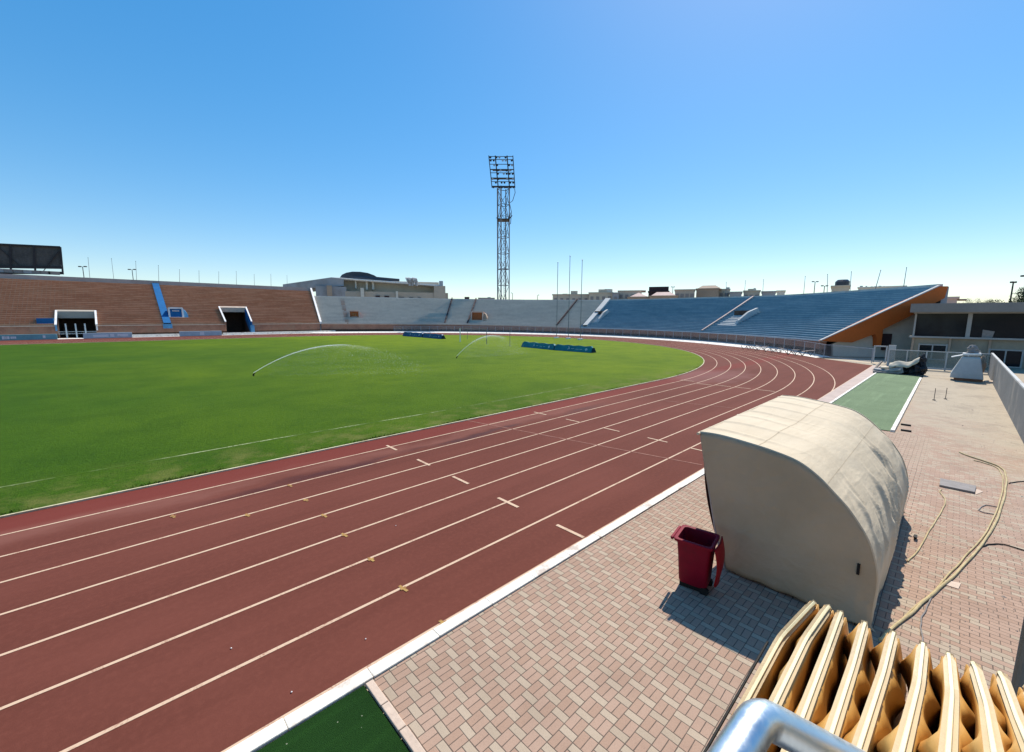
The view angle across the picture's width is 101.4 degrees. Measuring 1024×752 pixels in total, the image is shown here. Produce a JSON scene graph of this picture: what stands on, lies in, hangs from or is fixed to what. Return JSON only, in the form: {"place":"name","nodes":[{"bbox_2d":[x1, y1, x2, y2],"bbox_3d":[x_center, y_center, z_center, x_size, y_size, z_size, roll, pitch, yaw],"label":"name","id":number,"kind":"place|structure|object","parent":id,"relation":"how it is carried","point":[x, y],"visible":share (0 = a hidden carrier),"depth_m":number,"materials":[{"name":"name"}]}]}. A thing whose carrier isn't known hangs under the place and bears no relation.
{"place":"outdoors","nodes":[
{"label":"outdoors","id":0,"kind":"place"},
{"bbox_2d":[0,335,703,514],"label":"pitch grass","id":1,"kind":"structure","parent":0,"point":[69,408],"depth_m":25.05,"materials":[{"name":"green plant"}]},
{"bbox_2d":[253,345,332,375],"bbox_3d":[-12.983,-1.312,33.227,14.039,2.458,3.474,-1,8,-10],"label":"sprinkler","id":2,"kind":"object","parent":1,"relation":"on","point":[290,354],"visible":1,"depth_m":32.41,"materials":[{"name":"white liquid"}]},
{"bbox_2d":[0,383,593,487],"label":"pitch sideline","id":3,"kind":"object","parent":1,"relation":"on","point":[240,444],"visible":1,"depth_m":14.68,"materials":[{"name":"white paint"}]},
{"bbox_2d":[0,366,699,515],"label":"grass fringe","id":4,"kind":"object","parent":1,"relation":"on","point":[189,475],"depth_m":14.15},
{"bbox_2d":[403,332,422,336],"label":"field banner","id":5,"kind":"object","parent":1,"relation":"on","point":[412,334],"visible":0.92,"depth_m":93.96,"materials":[{"name":"blue fabric"}]},
{"bbox_2d":[423,333,445,338],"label":"field banner","id":6,"kind":"object","parent":1,"relation":"on","point":[435,336],"visible":0.96,"depth_m":87.16,"materials":[{"name":"blue fabric"}]},
{"bbox_2d":[460,328,486,343],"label":"goal","id":7,"kind":"object","parent":1,"relation":"on","point":[466,328],"visible":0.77,"depth_m":73.56,"materials":[{"name":"white paint"}]},
{"bbox_2d":[521,341,554,349],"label":"field banner","id":8,"kind":"object","parent":1,"relation":"on","point":[538,345],"visible":0.94,"depth_m":60.70,"materials":[{"name":"blue fabric"}]},
{"bbox_2d":[554,262,558,337],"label":"flagpole","id":9,"kind":"object","parent":1,"relation":"on","point":[557,299],"visible":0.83,"depth_m":88.16,"materials":[{"name":"grey metal"}]},
{"bbox_2d":[566,256,570,338],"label":"flagpole","id":10,"kind":"object","parent":1,"relation":"on","point":[568,314],"visible":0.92,"depth_m":85.83,"materials":[{"name":"grey metal"}]},
{"bbox_2d":[554,344,595,352],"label":"field banner","id":11,"kind":"object","parent":1,"relation":"on","point":[579,348],"visible":0.96,"depth_m":55.32,"materials":[{"name":"blue fabric"}]},
{"bbox_2d":[578,259,582,339],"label":"flagpole","id":12,"kind":"object","parent":1,"relation":"on","point":[580,338],"visible":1,"depth_m":83.17,"materials":[{"name":"grey metal"}]},
{"bbox_2d":[0,333,873,751],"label":"track","id":13,"kind":"structure","parent":0,"point":[228,709],"depth_m":8.26,"materials":[{"name":"red rubber"}]},
{"bbox_2d":[0,334,57,340],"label":"advertising board","id":14,"kind":"object","parent":13,"relation":"on","point":[29,337],"visible":1,"depth_m":76.96,"materials":[{"name":"white paint"}]},
{"bbox_2d":[83,332,131,338],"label":"advertising board","id":15,"kind":"object","parent":13,"relation":"on","point":[109,335],"visible":0.98,"depth_m":84.17,"materials":[{"name":"white paint"}]},
{"bbox_2d":[179,331,221,335],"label":"advertising board","id":16,"kind":"object","parent":13,"relation":"on","point":[197,333],"visible":1,"depth_m":94.28,"materials":[{"name":"white paint"}]},
{"bbox_2d":[170,484,445,623],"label":"yellow lane ticks","id":17,"kind":"object","parent":13,"relation":"on","point":[372,559],"visible":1,"depth_m":8.04,"materials":[{"name":"paint"}]},
{"bbox_2d":[0,335,703,517],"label":"kerb","id":18,"kind":"structure","parent":13,"relation":"on","point":[85,499],"depth_m":13.69,"materials":[{"name":"paint"}]},
{"bbox_2d":[0,333,834,751],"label":"lane lines","id":19,"kind":"object","parent":13,"relation":"on","point":[312,545],"visible":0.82,"depth_m":8.36,"materials":[{"name":"white paint"}]},
{"bbox_2d":[221,366,871,751],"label":"lane edge","id":20,"kind":"object","parent":13,"relation":"on","point":[439,624],"visible":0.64,"depth_m":6.01,"materials":[{"name":"white paint"}]},
{"bbox_2d":[386,380,774,537],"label":"hurdle marks","id":21,"kind":"object","parent":13,"relation":"on","point":[560,526],"visible":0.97,"depth_m":11.75,"materials":[{"name":"white paint"}]},
{"bbox_2d":[467,400,738,464],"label":"faded cross lines","id":22,"kind":"object","parent":13,"relation":"on","point":[600,445],"visible":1,"depth_m":15.50,"materials":[{"name":"paint"}]},
{"bbox_2d":[58,331,824,357],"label":"pale pavement","id":23,"kind":"structure","parent":0,"point":[723,344],"depth_m":93.76,"materials":[{"name":"white paint"}]},
{"bbox_2d":[394,326,873,362],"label":"wire fence","id":24,"kind":"object","parent":23,"relation":"on","point":[674,334],"visible":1,"depth_m":75.23,"materials":[{"name":"metal"}]},
{"bbox_2d":[488,155,514,298],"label":"floodlight tower","id":25,"kind":"structure","parent":0,"point":[500,219],"depth_m":150.48,"materials":[{"name":"grey metal"}]},
{"bbox_2d":[0,0,1023,302],"label":"sky","id":26,"kind":"structure","parent":0,"point":[681,144],"materials":[{"name":"blue"}]},
{"bbox_2d":[302,333,922,751],"bbox_3d":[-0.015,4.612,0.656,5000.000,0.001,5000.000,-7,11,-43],"label":"ground","id":27,"kind":"structure","parent":0,"point":[844,359],"depth_m":45.95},
{"bbox_2d":[0,274,321,337],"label":"terraced grandstand","id":28,"kind":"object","parent":27,"relation":"on","point":[68,307],"visible":0.97,"depth_m":96.59,"materials":[{"name":"brown concrete"}]},
{"bbox_2d":[0,243,63,274],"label":"scoreboard","id":29,"kind":"object","parent":28,"relation":"attached to","point":[24,256],"visible":0.93,"depth_m":92.58,"materials":[{"name":"metal"}]},
{"bbox_2d":[132,330,335,336],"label":"wall","id":30,"kind":"structure","parent":27,"relation":"on","point":[160,335],"depth_m":101.69,"materials":[{"name":"white paint"}]},
{"bbox_2d":[256,685,408,751],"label":"artificial turf","id":31,"kind":"structure","parent":27,"relation":"on","point":[356,721],"depth_m":4.65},
{"bbox_3d":[-11.736,0.646,-22.560,50.100,14.200,17.200,-7,11,-43],"label":"main stand","id":32,"kind":"object","parent":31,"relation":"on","visible":0},
{"bbox_2d":[703,600,818,751],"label":"seat shell","id":33,"kind":"object","parent":32,"relation":"on","point":[764,680],"visible":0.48,"depth_m":1.20,"materials":[{"name":"beige plastic"}]},
{"bbox_2d":[707,698,865,751],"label":"handrail","id":34,"kind":"object","parent":32,"relation":"on","point":[757,725],"visible":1,"depth_m":0.72,"materials":[{"name":"metal"}]},
{"bbox_2d":[767,604,833,751],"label":"seat shell","id":35,"kind":"object","parent":32,"relation":"on","point":[796,671],"visible":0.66,"depth_m":1.13,"materials":[{"name":"beige plastic"}]},
{"bbox_2d":[780,610,848,751],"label":"seat shell","id":36,"kind":"object","parent":32,"relation":"on","point":[815,705],"visible":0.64,"depth_m":1.13,"materials":[{"name":"beige plastic"}]},
{"bbox_2d":[817,620,875,738],"bbox_3d":[0.890,1.098,1.146,0.950,0.844,0.092,-7,11,-43],"label":"seat shell","id":37,"kind":"object","parent":32,"relation":"on","point":[841,719],"visible":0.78,"depth_m":1.08,"materials":[{"name":"beige plastic"}]},
{"bbox_2d":[843,630,906,751],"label":"seat shell","id":38,"kind":"object","parent":32,"relation":"on","point":[881,715],"visible":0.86,"depth_m":1.04,"materials":[{"name":"beige plastic"}]},
{"bbox_2d":[875,640,940,751],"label":"seat shell","id":39,"kind":"object","parent":32,"relation":"on","point":[917,725],"visible":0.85,"depth_m":0.97,"materials":[{"name":"beige plastic"}]},
{"bbox_2d":[917,651,974,751],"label":"seat shell","id":40,"kind":"object","parent":32,"relation":"on","point":[955,728],"visible":0.84,"depth_m":0.94,"materials":[{"name":"beige plastic"}]},
{"bbox_2d":[960,660,1011,751],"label":"seat shell","id":41,"kind":"object","parent":32,"relation":"on","point":[990,733],"visible":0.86,"depth_m":0.92,"materials":[{"name":"beige plastic"}]},
{"bbox_2d":[989,670,1023,751],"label":"seat shell","id":42,"kind":"object","parent":32,"relation":"on","point":[1003,697],"visible":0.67,"depth_m":0.95,"materials":[{"name":"beige plastic"}]},
{"bbox_2d":[1017,685,1023,712],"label":"seat shell","id":43,"kind":"object","parent":32,"relation":"on","point":[1020,695],"visible":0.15,"depth_m":0.99,"materials":[{"name":"beige plastic"}]},
{"bbox_2d":[283,272,447,298],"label":"arena","id":44,"kind":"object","parent":27,"relation":"on","point":[355,284],"visible":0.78,"depth_m":162.19,"materials":[{"name":"white paint"}]},
{"bbox_2d":[366,679,425,751],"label":"turf edging","id":45,"kind":"object","parent":27,"relation":"on","point":[408,737],"visible":1,"depth_m":4.79,"materials":[{"name":"white concrete"}]},
{"bbox_2d":[314,296,603,333],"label":"terraced grandstand","id":46,"kind":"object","parent":27,"relation":"on","point":[338,313],"visible":0.96,"depth_m":121.24,"materials":[{"name":"concrete"}]},
{"bbox_2d":[225,469,703,751],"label":"kerb","id":47,"kind":"structure","parent":27,"relation":"on","point":[264,737],"depth_m":5.91,"materials":[{"name":"white paint"}]},
{"bbox_2d":[552,291,588,299],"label":"town house","id":48,"kind":"structure","parent":27,"relation":"on","point":[574,295],"depth_m":160.86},
{"bbox_2d":[588,289,612,299],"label":"town house","id":49,"kind":"structure","parent":27,"relation":"on","point":[601,294],"depth_m":154.26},
{"bbox_2d":[612,292,619,299],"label":"town house","id":50,"kind":"structure","parent":27,"relation":"on","point":[615,295],"depth_m":150.93,"materials":[{"name":"grey concrete"}]},
{"bbox_2d":[618,290,645,298],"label":"town house","id":51,"kind":"structure","parent":27,"relation":"on","point":[624,294],"depth_m":153.64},
{"bbox_2d":[627,293,649,298],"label":"town house","id":52,"kind":"structure","parent":27,"relation":"on","point":[638,296],"depth_m":141.88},
{"bbox_2d":[373,430,931,751],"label":"paved apron","id":53,"kind":"object","parent":27,"relation":"on","point":[620,639],"visible":0.5,"depth_m":5.78,"materials":[{"name":"beige brick"}]},
{"bbox_2d":[671,525,724,595],"bbox_3d":[3.163,3.171,7.159,0.782,0.920,0.594,6,10,37],"label":"wheelie bin","id":54,"kind":"object","parent":53,"relation":"on","point":[697,548],"visible":1,"depth_m":7.02,"materials":[{"name":"red plastic"}]},
{"bbox_2d":[696,395,916,632],"bbox_3d":[6.398,2.153,8.675,5.460,2.547,2.980,-7,11,-43],"label":"dugout","id":55,"kind":"object","parent":53,"relation":"on","point":[806,499],"visible":1,"depth_m":7.11,"materials":[{"name":"fabric"}]},
{"bbox_2d":[648,286,669,295],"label":"town house","id":56,"kind":"structure","parent":27,"relation":"on","point":[652,290],"depth_m":160.69,"materials":[{"name":"black"}]},
{"bbox_2d":[649,292,678,298],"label":"town house","id":57,"kind":"structure","parent":27,"relation":"on","point":[657,295],"depth_m":138.06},
{"bbox_2d":[674,289,695,297],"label":"town house","id":58,"kind":"structure","parent":27,"relation":"on","point":[685,293],"depth_m":145.60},
{"bbox_2d":[696,285,721,296],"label":"hall","id":59,"kind":"structure","parent":27,"relation":"on","point":[708,291],"depth_m":147.70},
{"bbox_2d":[718,287,730,296],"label":"town house","id":60,"kind":"structure","parent":27,"relation":"on","point":[724,292],"depth_m":151.34,"materials":[{"name":"grey concrete"}]},
{"bbox_2d":[729,291,742,296],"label":"town house","id":61,"kind":"structure","parent":27,"relation":"on","point":[738,293],"depth_m":143.51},
{"bbox_2d":[743,288,760,295],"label":"town house","id":62,"kind":"structure","parent":27,"relation":"on","point":[752,292],"depth_m":143.93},
{"bbox_2d":[579,284,948,357],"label":"terraced grandstand","id":63,"kind":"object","parent":27,"relation":"on","point":[863,319],"visible":0.96,"depth_m":64.58,"materials":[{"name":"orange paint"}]},
{"bbox_2d":[881,334,891,349],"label":"doorway","id":64,"kind":"structure","parent":63,"relation":"in","point":[886,338],"depth_m":48.61,"materials":[{"name":"black"}]},
{"bbox_2d":[761,291,776,295],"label":"town house","id":65,"kind":"structure","parent":27,"relation":"on","point":[769,293],"depth_m":138.88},
{"bbox_2d":[776,290,785,294],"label":"town house","id":66,"kind":"structure","parent":27,"relation":"on","point":[780,292],"depth_m":157.87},
{"bbox_2d":[831,279,849,291],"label":"town house","id":67,"kind":"structure","parent":27,"relation":"on","point":[842,285],"depth_m":109.40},
{"bbox_2d":[819,366,879,402],"bbox_3d":[23.712,0.520,29.338,31.303,0.001,0.820,-7,11,-43],"label":"paved margin","id":68,"kind":"object","parent":27,"relation":"on","point":[844,388],"visible":0.4,"depth_m":28.43,"materials":[{"name":"concrete"}]},
{"bbox_2d":[829,373,875,402],"bbox_3d":[22.171,0.802,27.276,26.200,0.050,0.100,-7,11,-43],"label":"margin edging","id":69,"kind":"object","parent":68,"relation":"on","point":[843,394],"visible":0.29,"depth_m":26.68,"materials":[{"name":"white paint"}]},
{"bbox_2d":[857,285,906,289],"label":"town house","id":70,"kind":"structure","parent":27,"relation":"on","point":[865,287],"depth_m":138.14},
{"bbox_2d":[876,361,930,375],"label":"paved corner","id":71,"kind":"object","parent":27,"relation":"on","point":[927,364],"visible":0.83,"depth_m":40.53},
{"bbox_2d":[833,373,919,430],"bbox_3d":[23.069,0.970,26.122,23.700,0.001,2.790,-7,11,-43],"label":"turf mat","id":72,"kind":"object","parent":71,"relation":"on","point":[878,400],"visible":0.8,"depth_m":24.16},
{"bbox_2d":[889,367,903,373],"bbox_3d":[31.384,-0.444,34.239,0.906,0.743,0.140,6,10,34],"label":"foam mat","id":73,"kind":"object","parent":72,"relation":"on","point":[898,372],"visible":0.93,"depth_m":34.13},
{"bbox_2d":[872,345,896,363],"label":"fence gate","id":74,"kind":"structure","parent":71,"relation":"on","point":[892,356],"depth_m":41.61,"materials":[{"name":"silver metal"}]},
{"bbox_2d":[873,370,896,373],"bbox_3d":[31.050,-0.352,34.902,1.505,0.286,0.900,8,11,42],"label":"foam mat","id":75,"kind":"object","parent":71,"relation":"on","point":[887,372],"visible":0.77,"depth_m":34.61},
{"bbox_2d":[874,368,901,370],"bbox_3d":[31.261,-0.548,34.797,0.850,0.334,1.707,-5,10,-34],"label":"foam mat","id":76,"kind":"object","parent":75,"relation":"on","point":[877,369],"visible":0.88,"depth_m":34.74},
{"bbox_2d":[895,353,927,375],"bbox_3d":[32.392,-0.905,34.237,1.487,2.092,2.308,-7,11,-43],"label":"tarpaulin","id":77,"kind":"object","parent":71,"relation":"on","point":[919,368],"visible":0.74,"depth_m":33.52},
{"bbox_2d":[888,357,919,367],"bbox_3d":[31.974,-1.102,34.175,1.842,0.969,0.971,7,11,41],"label":"dust sheet","id":78,"kind":"object","parent":77,"relation":"on","point":[903,363],"visible":0.99,"depth_m":34.00,"materials":[{"name":"beige fabric"}]},
{"bbox_2d":[886,349,990,372],"bbox_3d":[37.047,-1.317,36.675,0.105,1.700,6.300,-7,11,-43],"label":"metal fence","id":79,"kind":"object","parent":71,"relation":"on","point":[944,368],"visible":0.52,"depth_m":36.63,"materials":[{"name":"grey metal"}]},
{"bbox_2d":[895,363,947,437],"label":"paved walk","id":80,"kind":"structure","parent":27,"relation":"on","point":[919,416],"depth_m":21.85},
{"bbox_2d":[890,377,921,431],"bbox_3d":[23.210,1.186,24.388,21.700,0.100,0.130,-8,11,-43],"label":"edging board","id":81,"kind":"object","parent":80,"relation":"on","point":[898,419],"visible":1,"depth_m":20.91,"materials":[{"name":"white paint"}]},
{"bbox_2d":[947,296,965,302],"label":"town house","id":82,"kind":"structure","parent":27,"relation":"on","point":[952,299],"depth_m":71.87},
{"bbox_2d":[890,364,1023,701],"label":"paved walk","id":83,"kind":"structure","parent":27,"relation":"on","point":[991,648],"depth_m":8.63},
{"bbox_2d":[907,489,945,561],"bbox_3d":[9.565,3.284,9.534,5.250,0.026,0.204,-7,11,-39],"label":"hose","id":84,"kind":"object","parent":83,"relation":"on","point":[916,552],"visible":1,"depth_m":9.10,"materials":[{"name":"beige rubber"}]},
{"bbox_2d":[919,591,938,641],"bbox_3d":[6.662,3.690,6.640,2.828,0.020,0.178,-6,10,-38],"label":"hose","id":85,"kind":"object","parent":83,"relation":"on","point":[924,612],"visible":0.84,"depth_m":6.44,"materials":[{"name":"grey rubber"}]},
{"bbox_2d":[878,452,1007,640],"bbox_3d":[10.649,3.246,9.773,13.165,0.042,1.115,-7,11,-40],"label":"hose","id":86,"kind":"object","parent":83,"relation":"on","point":[918,606],"visible":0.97,"depth_m":7.66,"materials":[{"name":"beige rubber"}]},
{"bbox_2d":[941,579,960,588],"bbox_3d":[7.638,3.606,7.297,0.260,0.006,0.247,-7,11,-43],"label":"cement splash","id":87,"kind":"object","parent":83,"relation":"on","point":[954,584],"visible":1,"depth_m":7.25,"materials":[{"name":"beige concrete"}]},
{"bbox_2d":[902,460,1003,617],"bbox_3d":[10.425,3.284,9.550,12.127,0.028,0.753,-6,10,-38],"label":"hose","id":88,"kind":"object","parent":83,"relation":"on","point":[957,565],"visible":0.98,"depth_m":8.54,"materials":[{"name":"beige rubber"}]},
{"bbox_2d":[939,478,975,493],"bbox_3d":[12.203,3.004,11.476,0.710,0.050,0.695,-7,11,-43],"label":"board","id":89,"kind":"object","parent":83,"relation":"on","point":[956,485],"visible":1,"depth_m":11.43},
{"bbox_2d":[898,397,1023,684],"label":"loose stones","id":90,"kind":"object","parent":83,"relation":"on","point":[1003,596],"visible":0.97,"depth_m":8.21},
{"bbox_2d":[950,345,985,381],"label":"plinth","id":91,"kind":"structure","parent":83,"relation":"on","point":[968,368],"depth_m":30.40,"materials":[{"name":"white paint"}]},
{"bbox_2d":[981,380,992,383],"bbox_3d":[33.953,0.471,29.671,0.788,0.305,1.007,-7,11,-43],"label":"rubble lump","id":92,"kind":"object","parent":83,"relation":"on","point":[989,381],"visible":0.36,"depth_m":29.69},
{"bbox_2d":[978,505,999,514],"bbox_3d":[11.504,3.212,10.105,0.737,0.020,0.306,-6,10,-35],"label":"hose","id":93,"kind":"object","parent":83,"relation":"on","point":[987,505],"visible":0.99,"depth_m":10.14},
{"bbox_2d":[982,543,1023,550],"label":"cable","id":94,"kind":"object","parent":83,"relation":"on","point":[1002,544],"visible":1,"depth_m":8.50,"materials":[{"name":"black rubber"}]},
{"bbox_2d":[1011,618,1023,696],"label":"corrugated sheet","id":95,"kind":"object","parent":83,"relation":"on","point":[1017,681],"depth_m":2.60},
{"bbox_2d":[909,302,1023,368],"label":"pavilion","id":96,"kind":"structure","parent":27,"relation":"on","point":[997,329],"depth_m":40.28,"materials":[{"name":"grey concrete"}]},
{"bbox_2d":[917,343,947,360],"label":"window","id":97,"kind":"structure","parent":96,"relation":"in","point":[921,347],"depth_m":42.29,"materials":[{"name":"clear glass"}]},
{"bbox_2d":[914,313,972,336],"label":"window","id":98,"kind":"structure","parent":96,"relation":"in","point":[958,324],"depth_m":41.66,"materials":[{"name":"black glass"}]},
{"bbox_2d":[970,313,1023,337],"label":"window","id":99,"kind":"structure","parent":96,"relation":"in","point":[1005,325],"depth_m":39.08,"materials":[{"name":"black glass"}]},
{"bbox_2d":[986,348,1023,368],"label":"window","id":100,"kind":"structure","parent":96,"relation":"in","point":[1011,358],"depth_m":38.76,"materials":[{"name":"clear glass"}]},
{"bbox_2d":[958,298,997,302],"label":"tree","id":101,"kind":"object","parent":27,"relation":"on","point":[969,299],"visible":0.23,"depth_m":63.18,"materials":[{"name":"green plant"}]},
{"bbox_2d":[990,287,1023,302],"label":"tree","id":102,"kind":"object","parent":27,"relation":"on","point":[1020,293],"visible":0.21,"depth_m":48.73,"materials":[{"name":"green plant"}]},
{"bbox_2d":[1009,281,1016,300],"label":"street lamp","id":103,"kind":"object","parent":27,"relation":"on","point":[1012,282],"visible":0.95,"depth_m":76.39,"materials":[{"name":"metal"}]},
{"bbox_2d":[988,353,1023,443],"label":"sheet wall","id":104,"kind":"structure","parent":0,"point":[1008,383],"depth_m":20.80,"materials":[{"name":"grey metal"}]}
]}

